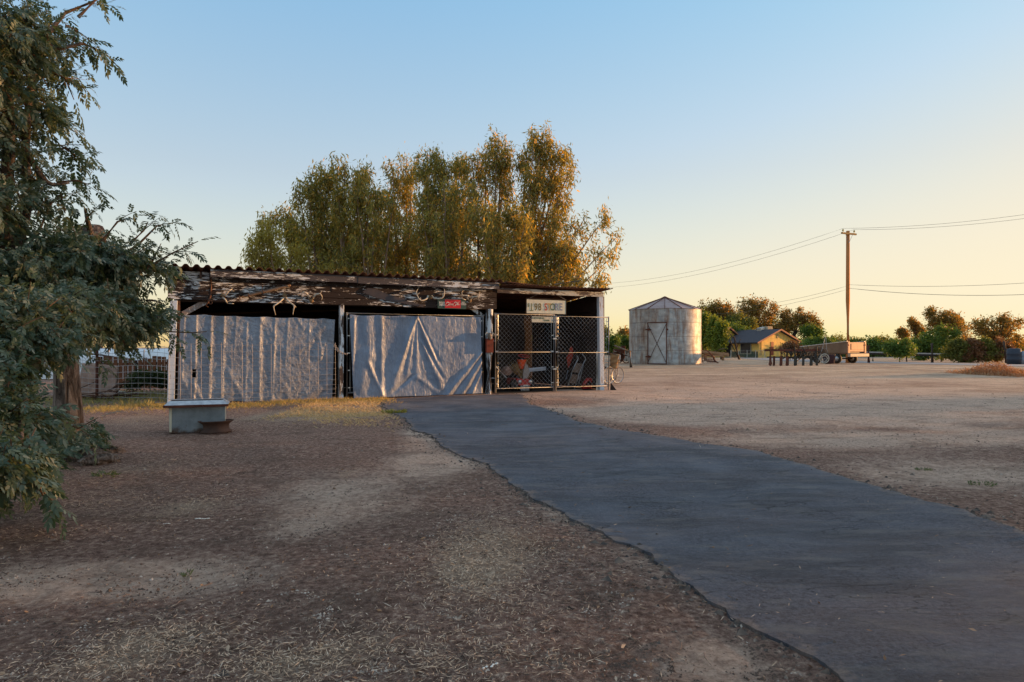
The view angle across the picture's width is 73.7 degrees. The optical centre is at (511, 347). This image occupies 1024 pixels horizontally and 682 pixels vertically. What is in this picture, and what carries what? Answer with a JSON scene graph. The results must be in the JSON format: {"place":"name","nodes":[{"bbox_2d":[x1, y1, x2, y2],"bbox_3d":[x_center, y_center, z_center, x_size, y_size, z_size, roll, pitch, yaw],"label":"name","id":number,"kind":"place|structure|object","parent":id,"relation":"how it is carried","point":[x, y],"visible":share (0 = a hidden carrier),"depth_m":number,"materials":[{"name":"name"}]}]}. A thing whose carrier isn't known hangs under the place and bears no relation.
{"place":"outdoors","nodes":[
{"label":"outdoors","id":0,"kind":"place"},
{"bbox_2d":[39,348,168,378],"bbox_3d":[-15.005,0.626,26.003,7.000,1.153,1.876,0,0,0],"label":"sheeted stack","id":1,"kind":"object","parent":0,"point":[144,354],"visible":0.12,"depth_m":25.34,"materials":[{"name":"plastic"}]},
{"bbox_2d":[49,396,406,415],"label":"dry grass","id":2,"kind":"structure","parent":0,"point":[105,408],"depth_m":14.16,"materials":[{"name":"plant"}]},
{"bbox_2d":[0,348,1023,681],"bbox_3d":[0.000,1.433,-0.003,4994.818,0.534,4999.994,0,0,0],"label":"ground","id":3,"kind":"structure","parent":0,"point":[934,388],"depth_m":4.46,"materials":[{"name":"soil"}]},
{"bbox_2d":[62,448,108,461],"bbox_3d":[-4.487,1.154,7.197,0.478,0.200,0.259,0,0,-25],"label":"wood chunk","id":4,"kind":"object","parent":3,"relation":"on","point":[75,459],"visible":0.2,"depth_m":7.11,"materials":[{"name":"brown wood"}]},
{"bbox_2d":[76,453,121,465],"bbox_3d":[-4.244,1.166,7.022,0.220,0.157,0.415,0,0,43],"label":"wood chunk","id":5,"kind":"object","parent":3,"relation":"on","point":[104,458],"visible":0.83,"depth_m":6.97,"materials":[{"name":"brown wood"}]},
{"bbox_2d":[49,381,148,400],"bbox_3d":[-9.075,0.949,15.063,2.030,0.470,0.931,0,0,10],"label":"brush pile","id":6,"kind":"object","parent":3,"relation":"on","point":[109,396],"visible":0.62,"depth_m":14.89,"materials":[{"name":"wood"}]},
{"bbox_2d":[80,363,119,398],"bbox_3d":[-9.588,0.783,15.852,0.806,0.839,0.292,0,0,-8],"label":"leaning slab","id":7,"kind":"object","parent":3,"relation":"on","point":[85,379],"depth_m":15.81,"materials":[{"name":"concrete"}]},
{"bbox_2d":[90,469,121,477],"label":"weed","id":8,"kind":"object","parent":3,"relation":"on","point":[104,472],"visible":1,"depth_m":6.41,"materials":[{"name":"plant"}]},
{"bbox_2d":[37,387,177,406],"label":"green grass","id":9,"kind":"structure","parent":3,"relation":"on","point":[134,400],"depth_m":14.54,"materials":[{"name":"plant"}]},
{"bbox_2d":[48,345,168,402],"bbox_3d":[-8.813,0.575,14.818,3.905,1.250,0.086,0,0,24],"label":"wire fence","id":10,"kind":"object","parent":3,"relation":"on","point":[96,377],"visible":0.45,"depth_m":14.61,"materials":[{"name":"metal"}]},
{"bbox_2d":[98,445,125,452],"bbox_3d":[-4.534,1.169,7.689,0.333,0.127,0.165,0,0,-22],"label":"wood chunk","id":11,"kind":"object","parent":3,"relation":"on","point":[118,449],"visible":0.52,"depth_m":7.66,"materials":[{"name":"brown wood"}]},
{"bbox_2d":[0,0,227,539],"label":"ash tree","id":12,"kind":"object","parent":3,"relation":"on","point":[70,294],"visible":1,"depth_m":5.93,"materials":[{"name":"green plant"}]},
{"bbox_2d":[99,356,167,387],"bbox_3d":[-10.997,0.725,20.051,1.993,0.950,0.079,0,0,-32],"label":"board fence","id":13,"kind":"object","parent":3,"relation":"on","point":[124,369],"visible":0.24,"depth_m":19.95,"materials":[{"name":"brown wood"}]},
{"bbox_2d":[119,366,177,391],"bbox_3d":[-9.364,0.878,17.604,1.616,0.828,1.228,0,0,0],"label":"bush","id":14,"kind":"object","parent":3,"relation":"on","point":[147,380],"visible":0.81,"depth_m":17.44,"materials":[{"name":"green plant"}]},
{"bbox_2d":[163,398,229,432],"bbox_3d":[-4.505,0.978,9.785,0.838,0.445,0.496,0,0,-20],"label":"metal trough","id":15,"kind":"object","parent":3,"relation":"on","point":[186,415],"visible":0.9,"depth_m":9.60,"materials":[{"name":"metal"}]},
{"bbox_2d":[198,419,233,433],"bbox_3d":[-4.175,1.115,9.631,0.470,0.184,0.470,0,0,0],"label":"wheel rim","id":16,"kind":"object","parent":3,"relation":"on","point":[214,427],"visible":0.94,"depth_m":9.47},
{"bbox_2d":[169,342,335,402],"bbox_3d":[-5.522,0.550,14.780,3.405,1.300,0.057,0,0,-28],"label":"stock panel","id":17,"kind":"object","parent":3,"relation":"on","point":[252,365],"visible":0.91,"depth_m":14.74,"materials":[{"name":"metal"}]},
{"bbox_2d":[254,202,310,270],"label":"eucalyptus tree","id":18,"kind":"object","parent":3,"relation":"on","point":[289,240],"visible":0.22,"depth_m":44.99,"materials":[{"name":"green plant"}]},
{"bbox_2d":[238,215,334,272],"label":"eucalyptus tree","id":19,"kind":"object","parent":3,"relation":"on","point":[263,262],"visible":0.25,"depth_m":39.44,"materials":[{"name":"green plant"}]},
{"bbox_2d":[282,157,351,273],"bbox_3d":[-12.377,-5.448,43.895,4.588,13.526,3.791,0,0,0],"label":"eucalyptus tree","id":20,"kind":"object","parent":3,"relation":"on","point":[318,197],"visible":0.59,"depth_m":43.28,"materials":[{"name":"green plant"}]},
{"bbox_2d":[254,396,401,428],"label":"dry grass","id":21,"kind":"structure","parent":3,"relation":"on","point":[343,414],"depth_m":12.30,"materials":[{"name":"plant"}]},
{"bbox_2d":[317,151,385,273],"bbox_3d":[-10.099,-5.495,42.821,3.763,13.619,4.002,0,0,39],"label":"eucalyptus tree","id":22,"kind":"object","parent":3,"relation":"on","point":[340,199],"visible":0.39,"depth_m":42.32,"materials":[{"name":"green plant"}]},
{"bbox_2d":[328,175,414,275],"bbox_3d":[-8.882,-4.796,42.024,5.359,12.225,4.119,0,0,18],"label":"eucalyptus tree","id":23,"kind":"object","parent":3,"relation":"on","point":[369,256],"visible":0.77,"depth_m":41.58,"materials":[{"name":"green plant"}]},
{"bbox_2d":[6,421,752,672],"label":"twig litter","id":24,"kind":"object","parent":3,"relation":"on","point":[387,596],"visible":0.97,"depth_m":3.17,"materials":[{"name":"wood"}]},
{"bbox_2d":[167,263,612,402],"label":"shed","id":25,"kind":"structure","parent":3,"relation":"on","point":[342,294],"depth_m":18.02,"materials":[{"name":"brown wood"}]},
{"bbox_2d":[177,314,334,401],"bbox_3d":[-5.532,0.259,14.979,3.258,1.905,0.063,0,0,-26],"label":"tarp","id":26,"kind":"object","parent":25,"relation":"hanging from","point":[258,333],"visible":0.91,"depth_m":14.96,"materials":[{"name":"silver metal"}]},
{"bbox_2d":[236,284,290,299],"bbox_3d":[-5.438,-1.214,14.964,1.141,0.399,0.088,0,0,-26],"label":"wooden bar","id":27,"kind":"object","parent":25,"relation":"attached to","point":[264,291],"visible":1,"depth_m":14.94,"materials":[{"name":"brown wood"}]},
{"bbox_2d":[273,293,295,314],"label":"antlers","id":28,"kind":"object","parent":25,"relation":"attached to","point":[284,295],"visible":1,"depth_m":15.17},
{"bbox_2d":[363,288,422,306],"bbox_3d":[-2.824,-1.179,16.280,1.503,0.423,0.038,0,0,-26],"label":"crosscut saw","id":29,"kind":"object","parent":25,"relation":"attached to","point":[376,293],"visible":1,"depth_m":16.21,"materials":[{"name":"metal"}]},
{"bbox_2d":[346,312,483,397],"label":"pipe gate","id":30,"kind":"structure","parent":25,"relation":"attached to","point":[347,335],"depth_m":16.35,"materials":[{"name":"metal"}]},
{"bbox_2d":[350,314,481,398],"bbox_3d":[-2.242,0.216,16.509,3.347,1.969,0.140,0,0,-26],"label":"tarp","id":31,"kind":"object","parent":30,"relation":"hanging from","point":[399,356],"visible":1,"depth_m":16.49,"materials":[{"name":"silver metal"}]},
{"bbox_2d":[416,287,444,300],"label":"antlers","id":32,"kind":"object","parent":25,"relation":"attached to","point":[429,297],"visible":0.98,"depth_m":16.69},
{"bbox_2d":[438,299,465,308],"bbox_3d":[-1.485,-1.072,16.936,0.756,0.241,0.021,0,0,-26],"label":"drink sign","id":33,"kind":"object","parent":25,"relation":"attached to","point":[451,303],"visible":1,"depth_m":16.93,"materials":[{"name":"red metal"}]},
{"bbox_2d":[485,338,493,352],"bbox_3d":[-0.574,-0.040,17.328,0.200,0.360,0.105,0,0,-26],"label":"rusty box","id":34,"kind":"object","parent":25,"relation":"attached to","point":[488,346],"visible":1,"depth_m":17.29,"materials":[{"name":"metal"}]},
{"bbox_2d":[494,354,533,390],"bbox_3d":[0.098,0.697,18.898,0.795,1.003,1.200,0,0,-26],"label":"garden tractor","id":35,"kind":"object","parent":25,"relation":"on","point":[515,383],"visible":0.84,"depth_m":18.60,"materials":[{"name":"red paint"}]},
{"bbox_2d":[510,360,526,378],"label":"dry branches","id":36,"kind":"object","parent":35,"relation":"on","point":[520,375],"visible":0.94,"depth_m":18.55,"materials":[{"name":"plant"}]},
{"bbox_2d":[502,366,512,374],"bbox_3d":[-0.125,0.635,18.525,0.290,0.263,0.227,0,0,-26],"label":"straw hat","id":37,"kind":"object","parent":36,"relation":"on","point":[507,370],"visible":0.83,"depth_m":18.47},
{"bbox_2d":[523,364,529,379],"bbox_3d":[0.389,0.707,18.546,0.210,0.520,0.030,0,0,-26],"label":"grey board","id":38,"kind":"object","parent":35,"relation":"on","point":[525,373],"visible":1,"depth_m":18.52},
{"bbox_2d":[491,313,556,392],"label":"chain link gate","id":39,"kind":"structure","parent":25,"relation":"attached to","point":[551,351],"depth_m":17.79,"materials":[{"name":"metal"}]},
{"bbox_2d":[532,316,558,322],"bbox_3d":[0.898,-0.735,18.221,0.834,0.154,0.014,0,0,-26],"label":"sign","id":40,"kind":"object","parent":25,"relation":"attached to","point":[542,319],"visible":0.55,"depth_m":18.20,"materials":[{"name":"metal"}]},
{"bbox_2d":[526,297,565,314],"bbox_3d":[0.924,-1.178,18.200,1.234,0.603,0.046,0,0,-26],"label":"store sign","id":41,"kind":"object","parent":25,"relation":"hanging from","point":[555,306],"visible":1,"depth_m":18.19,"materials":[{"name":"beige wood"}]},
{"bbox_2d":[566,347,572,367],"bbox_3d":[1.656,0.287,19.622,0.217,0.606,0.030,0,0,-26],"label":"painted board","id":42,"kind":"object","parent":25,"relation":"attached to","point":[569,355],"visible":0.78,"depth_m":19.61,"materials":[{"name":"red paint"}]},
{"bbox_2d":[555,316,608,390],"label":"chain link gate","id":43,"kind":"structure","parent":25,"relation":"attached to","point":[606,352],"depth_m":18.43,"materials":[{"name":"metal"}]},
{"bbox_2d":[581,378,591,388],"bbox_3d":[2.158,1.035,19.464,0.457,0.320,0.110,0,0,-26],"label":"red triangle","id":44,"kind":"object","parent":25,"relation":"on","point":[585,381],"visible":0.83,"depth_m":19.41,"materials":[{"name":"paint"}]},
{"bbox_2d":[381,409,406,413],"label":"weed","id":45,"kind":"object","parent":3,"relation":"on","point":[391,411],"visible":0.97,"depth_m":12.48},
{"bbox_2d":[363,212,427,272],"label":"eucalyptus tree","id":46,"kind":"object","parent":3,"relation":"on","point":[402,241],"visible":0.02,"depth_m":47.81,"materials":[{"name":"green plant"}]},
{"bbox_2d":[376,149,424,276],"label":"eucalyptus tree","id":47,"kind":"object","parent":3,"relation":"on","point":[401,190],"visible":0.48,"depth_m":45.49,"materials":[{"name":"green plant"}]},
{"bbox_2d":[402,143,473,276],"bbox_3d":[-4.657,-5.859,43.203,4.080,14.346,3.764,0,0,30],"label":"eucalyptus tree","id":48,"kind":"object","parent":3,"relation":"on","point":[435,169],"visible":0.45,"depth_m":42.86,"materials":[{"name":"green plant"}]},
{"bbox_2d":[399,171,489,278],"bbox_3d":[-3.974,-4.648,41.091,5.485,11.926,5.187,0,0,0],"label":"eucalyptus tree","id":49,"kind":"object","parent":3,"relation":"on","point":[439,268],"visible":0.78,"depth_m":40.71,"materials":[{"name":"green plant"}]},
{"bbox_2d":[444,151,480,279],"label":"eucalyptus tree","id":50,"kind":"object","parent":3,"relation":"on","point":[460,226],"visible":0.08,"depth_m":45.50,"materials":[{"name":"green plant"}]},
{"bbox_2d":[455,123,518,285],"bbox_3d":[-1.693,-6.439,43.853,4.331,15.498,4.337,0,0,-39],"label":"eucalyptus tree","id":51,"kind":"object","parent":3,"relation":"on","point":[499,166],"visible":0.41,"depth_m":43.81,"materials":[{"name":"green plant"}]},
{"bbox_2d":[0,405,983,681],"bbox_3d":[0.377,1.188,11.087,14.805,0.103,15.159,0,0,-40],"label":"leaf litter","id":52,"kind":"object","parent":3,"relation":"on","point":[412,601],"visible":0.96,"depth_m":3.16,"materials":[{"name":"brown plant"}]},
{"bbox_2d":[462,193,537,284],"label":"eucalyptus tree","id":53,"kind":"object","parent":3,"relation":"on","point":[489,226],"visible":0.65,"depth_m":39.55,"materials":[{"name":"green plant"}]},
{"bbox_2d":[498,120,580,283],"bbox_3d":[1.360,-6.515,43.061,6.054,15.690,3.987,0,0,-16],"label":"eucalyptus tree","id":54,"kind":"object","parent":3,"relation":"on","point":[539,185],"visible":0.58,"depth_m":42.80,"materials":[{"name":"green plant"}]},
{"bbox_2d":[539,218,588,286],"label":"eucalyptus tree","id":55,"kind":"object","parent":3,"relation":"on","point":[570,270],"visible":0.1,"depth_m":43.69,"materials":[{"name":"green plant"}]},
{"bbox_2d":[521,197,625,301],"bbox_3d":[3.353,-4.147,42.097,7.242,11.003,3.493,0,0,0],"label":"eucalyptus tree","id":56,"kind":"object","parent":3,"relation":"on","point":[559,256],"visible":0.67,"depth_m":42.02,"materials":[{"name":"green plant"}]},
{"bbox_2d":[567,354,585,388],"bbox_3d":[1.829,0.681,19.319,0.174,0.993,0.692,0,0,42],"label":"hand cart","id":57,"kind":"object","parent":3,"relation":"on","point":[578,368],"visible":0.86,"depth_m":19.25,"materials":[{"name":"metal"}]},
{"bbox_2d":[604,332,621,353],"bbox_3d":[8.712,-0.025,60.116,2.046,2.794,1.877,0,0,0],"label":"bush","id":58,"kind":"object","parent":3,"relation":"on","point":[614,340],"visible":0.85,"depth_m":59.71,"materials":[{"name":"green plant"}]},
{"bbox_2d":[604,352,623,383],"bbox_3d":[3.223,0.682,22.223,1.148,1.040,0.484,0,0,-38],"label":"wheelchair","id":59,"kind":"object","parent":3,"relation":"on","point":[614,359],"visible":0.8,"depth_m":22.13,"materials":[{"name":"metal"}]},
{"bbox_2d":[612,325,628,337],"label":"leafy tree","id":60,"kind":"object","parent":3,"relation":"on","point":[624,331],"visible":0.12,"depth_m":71.60,"materials":[{"name":"green plant"}]},
{"bbox_2d":[613,346,628,362],"bbox_3d":[8.137,0.560,51.023,1.364,1.320,0.685,0,0,0],"label":"farm machine","id":61,"kind":"object","parent":3,"relation":"on","point":[621,352],"visible":0.66,"depth_m":50.77,"materials":[{"name":"metal"}]},
{"bbox_2d":[618,334,628,360],"bbox_3d":[10.463,0.028,61.946,2.036,2.725,1.743,0,0,-23],"label":"bush","id":62,"kind":"object","parent":3,"relation":"on","point":[624,341],"visible":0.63,"depth_m":61.69,"materials":[{"name":"green plant"}]},
{"bbox_2d":[629,296,701,364],"bbox_3d":[10.970,-1.230,48.955,5.260,4.860,5.225,0,0,0],"label":"grain silo","id":63,"kind":"object","parent":3,"relation":"on","point":[664,330],"visible":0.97,"depth_m":46.83,"materials":[{"name":"metal"}]},
{"bbox_2d":[645,322,668,363],"bbox_3d":[9.882,-0.262,46.701,1.647,2.884,0.183,0,0,25],"label":"door","id":64,"kind":"structure","parent":63,"relation":"in","point":[656,331],"depth_m":46.68,"materials":[{"name":"metal"}]},
{"bbox_2d":[701,304,712,354],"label":"conifer tree","id":65,"kind":"object","parent":3,"relation":"on","point":[704,316],"visible":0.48,"depth_m":83.52,"materials":[{"name":"green plant"}]},
{"bbox_2d":[701,346,718,362],"bbox_3d":[15.312,0.591,52.435,1.830,1.428,1.068,0,0,-29],"label":"hay rake","id":66,"kind":"object","parent":3,"relation":"on","point":[707,359],"visible":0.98,"depth_m":52.13,"materials":[{"name":"metal"}]},
{"bbox_2d":[701,313,721,358],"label":"conifer tree","id":67,"kind":"object","parent":3,"relation":"on","point":[708,336],"visible":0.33,"depth_m":81.80,"materials":[{"name":"green plant"}]},
{"bbox_2d":[702,348,728,360],"bbox_3d":[18.629,0.654,62.608,2.458,1.176,0.945,0,0,12],"label":"lumber stack","id":68,"kind":"object","parent":3,"relation":"on","point":[722,354],"visible":0.81,"depth_m":62.33,"materials":[{"name":"brown wood"}]},
{"bbox_2d":[697,297,736,321],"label":"leafy tree","id":69,"kind":"object","parent":3,"relation":"on","point":[712,308],"visible":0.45,"depth_m":123.94,"materials":[{"name":"green plant"}]},
{"bbox_2d":[706,317,733,359],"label":"tree","id":70,"kind":"object","parent":3,"relation":"on","point":[719,340],"visible":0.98,"depth_m":79.57,"materials":[{"name":"green plant"}]},
{"bbox_2d":[729,333,740,359],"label":"leaning trunk","id":71,"kind":"object","parent":3,"relation":"on","point":[736,348],"visible":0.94,"depth_m":79.93,"materials":[{"name":"brown wood"}]},
{"bbox_2d":[726,315,751,331],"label":"leafy tree","id":72,"kind":"object","parent":3,"relation":"on","point":[736,328],"visible":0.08,"depth_m":117.04,"materials":[{"name":"green plant"}]},
{"bbox_2d":[720,310,759,329],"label":"leafy tree","id":73,"kind":"object","parent":3,"relation":"on","point":[746,321],"visible":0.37,"depth_m":120.86,"materials":[{"name":"green plant"}]},
{"bbox_2d":[730,350,764,358],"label":"yard fence","id":74,"kind":"object","parent":3,"relation":"on","point":[740,353],"visible":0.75,"depth_m":89.31,"materials":[{"name":"metal"}]},
{"bbox_2d":[701,327,800,357],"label":"house","id":75,"kind":"structure","parent":3,"relation":"on","point":[750,341],"depth_m":110.48,"materials":[{"name":"yellow paint"}]},
{"bbox_2d":[740,344,750,353],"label":"window","id":76,"kind":"structure","parent":75,"relation":"in","point":[746,348],"depth_m":109.96,"materials":[{"name":"grey glass"}]},
{"bbox_2d":[734,292,780,329],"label":"leafy tree","id":77,"kind":"object","parent":3,"relation":"on","point":[766,316],"visible":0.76,"depth_m":129.24,"materials":[{"name":"green plant"}]},
{"bbox_2d":[775,339,806,359],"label":"bush","id":78,"kind":"object","parent":3,"relation":"on","point":[791,344],"visible":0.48,"depth_m":71.93,"materials":[{"name":"brown plant"}]},
{"bbox_2d":[764,346,820,365],"bbox_3d":[18.090,0.578,44.095,4.049,1.335,1.290,0,0,-5],"label":"cultivator","id":79,"kind":"object","parent":3,"relation":"on","point":[802,350],"visible":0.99,"depth_m":43.76,"materials":[{"name":"green paint"}]},
{"bbox_2d":[770,306,823,337],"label":"leafy tree","id":80,"kind":"object","parent":3,"relation":"on","point":[788,323],"visible":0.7,"depth_m":127.38,"materials":[{"name":"green plant"}]},
{"bbox_2d":[796,320,827,339],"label":"leafy tree","id":81,"kind":"object","parent":3,"relation":"on","point":[814,330],"visible":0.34,"depth_m":119.41,"materials":[{"name":"green plant"}]},
{"bbox_2d":[798,333,836,345],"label":"bush","id":82,"kind":"object","parent":3,"relation":"on","point":[811,340],"visible":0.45,"depth_m":91.29,"materials":[{"name":"green plant"}]},
{"bbox_2d":[818,335,828,363],"bbox_3d":[22.298,0.151,48.696,0.986,2.110,0.188,0,0,0],"label":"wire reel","id":83,"kind":"object","parent":3,"relation":"on","point":[823,362],"visible":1,"depth_m":48.66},
{"bbox_2d":[822,355,835,363],"bbox_3d":[22.737,0.875,48.970,0.950,0.651,0.760,0,0,0],"label":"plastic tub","id":84,"kind":"object","parent":3,"relation":"on","point":[831,359],"visible":0.91,"depth_m":48.68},
{"bbox_2d":[798,341,868,363],"bbox_3d":[23.775,0.376,51.625,2.245,1.641,5.370,0,0,-30],"label":"truck bed trailer","id":85,"kind":"object","parent":3,"relation":"on","point":[854,351],"visible":0.77,"depth_m":49.76,"materials":[{"name":"beige paint"}]},
{"bbox_2d":[841,229,856,362],"bbox_3d":[27.005,-3.985,54.959,1.696,10.925,0.424,0,0,-26],"label":"utility pole","id":86,"kind":"object","parent":3,"relation":"on","point":[847,234],"visible":0.96,"depth_m":54.88,"materials":[{"name":"brown wood"}]},
{"bbox_2d":[851,288,1023,295],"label":"power line","id":87,"kind":"object","parent":86,"relation":"attached to","point":[937,294],"visible":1,"depth_m":52.54,"materials":[{"name":"metal"}]},
{"bbox_2d":[863,334,884,356],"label":"orchard tree","id":88,"kind":"object","parent":3,"relation":"on","point":[874,343],"visible":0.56,"depth_m":117.37,"materials":[{"name":"green plant"}]},
{"bbox_2d":[880,336,920,361],"bbox_3d":[35.159,0.209,61.973,3.392,2.505,2.903,0,0,44],"label":"bush","id":89,"kind":"object","parent":3,"relation":"on","point":[904,348],"visible":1,"depth_m":61.44,"materials":[{"name":"green plant"}]},
{"bbox_2d":[893,325,910,339],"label":"shade tree","id":90,"kind":"object","parent":3,"relation":"on","point":[901,331],"visible":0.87,"depth_m":89.86,"materials":[{"name":"green plant"}]},
{"bbox_2d":[866,351,945,361],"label":"flatbed frame","id":91,"kind":"object","parent":3,"relation":"on","point":[917,354],"visible":0.36,"depth_m":65.15,"materials":[{"name":"grey metal"}]},
{"bbox_2d":[906,316,926,358],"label":"shade tree","id":92,"kind":"object","parent":3,"relation":"on","point":[914,324],"visible":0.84,"depth_m":87.65,"materials":[{"name":"green plant"}]},
{"bbox_2d":[907,322,962,360],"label":"shade tree","id":93,"kind":"object","parent":3,"relation":"on","point":[939,338],"visible":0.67,"depth_m":75.32,"materials":[{"name":"green plant"}]},
{"bbox_2d":[921,305,969,359],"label":"shade tree","id":94,"kind":"object","parent":3,"relation":"on","point":[949,317],"visible":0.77,"depth_m":83.43,"materials":[{"name":"green plant"}]},
{"bbox_2d":[936,334,976,362],"bbox_3d":[39.285,0.175,60.137,3.242,2.578,2.184,0,0,0],"label":"thicket","id":95,"kind":"object","parent":3,"relation":"on","point":[956,351],"visible":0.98,"depth_m":59.77,"materials":[{"name":"green plant"}]},
{"bbox_2d":[958,318,972,340],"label":"shade tree","id":96,"kind":"object","parent":3,"relation":"on","point":[963,335],"visible":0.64,"depth_m":77.98,"materials":[{"name":"brown plant"}]},
{"bbox_2d":[960,336,990,362],"bbox_3d":[40.385,0.223,60.068,2.817,2.496,2.506,0,0,0],"label":"thicket","id":97,"kind":"object","parent":3,"relation":"on","point":[976,350],"visible":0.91,"depth_m":59.50,"materials":[{"name":"brown plant"}]},
{"bbox_2d":[967,479,997,486],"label":"weed","id":98,"kind":"object","parent":3,"relation":"on","point":[970,481],"visible":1,"depth_m":5.99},
{"bbox_2d":[944,362,1023,376],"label":"dead weed pile","id":99,"kind":"object","parent":3,"relation":"on","point":[1003,370],"visible":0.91,"depth_m":29.18,"materials":[{"name":"plant"}]},
{"bbox_2d":[971,335,1003,361],"bbox_3d":[41.958,0.157,60.153,2.770,2.639,2.640,0,0,0],"label":"thicket","id":100,"kind":"object","parent":3,"relation":"on","point":[989,344],"visible":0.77,"depth_m":59.56,"materials":[{"name":"green plant"}]},
{"bbox_2d":[967,311,1023,350],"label":"shade tree","id":101,"kind":"object","parent":3,"relation":"on","point":[1003,323],"visible":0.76,"depth_m":73.57,"materials":[{"name":"green plant"}]},
{"bbox_2d":[990,335,1015,362],"bbox_3d":[42.948,0.134,59.988,2.502,2.696,2.372,0,0,-41],"label":"thicket","id":102,"kind":"object","parent":3,"relation":"on","point":[998,341],"visible":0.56,"depth_m":59.66,"materials":[{"name":"brown plant"}]},
{"bbox_2d":[0,0,1023,347],"label":"sky","id":103,"kind":"structure","parent":0,"point":[715,133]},
{"bbox_2d":[227,365,1017,463],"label":"gravel","id":104,"kind":"structure","parent":0,"point":[774,414],"depth_m":11.73,"materials":[{"name":"gravel"}]},
{"bbox_2d":[383,394,1023,681],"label":"driveway","id":105,"kind":"structure","parent":0,"point":[885,560],"depth_m":4.23,"materials":[{"name":"asphalt"}]},
{"bbox_2d":[216,393,1023,676],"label":"asphalt crumbs","id":106,"kind":"object","parent":105,"relation":"on","point":[737,623],"visible":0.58,"depth_m":4.63,"materials":[{"name":"asphalt"}]},
{"bbox_2d":[742,357,1023,365],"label":"road","id":107,"kind":"structure","parent":0,"point":[784,359],"depth_m":56.60,"materials":[{"name":"asphalt"}]},
{"bbox_2d":[1006,348,1021,363],"bbox_3d":[38.237,0.701,52.000,0.988,1.208,0.988,0,0,0],"label":"drum","id":108,"kind":"object","parent":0,"point":[1013,355],"visible":0.88,"depth_m":51.65,"materials":[{"name":"metal"}]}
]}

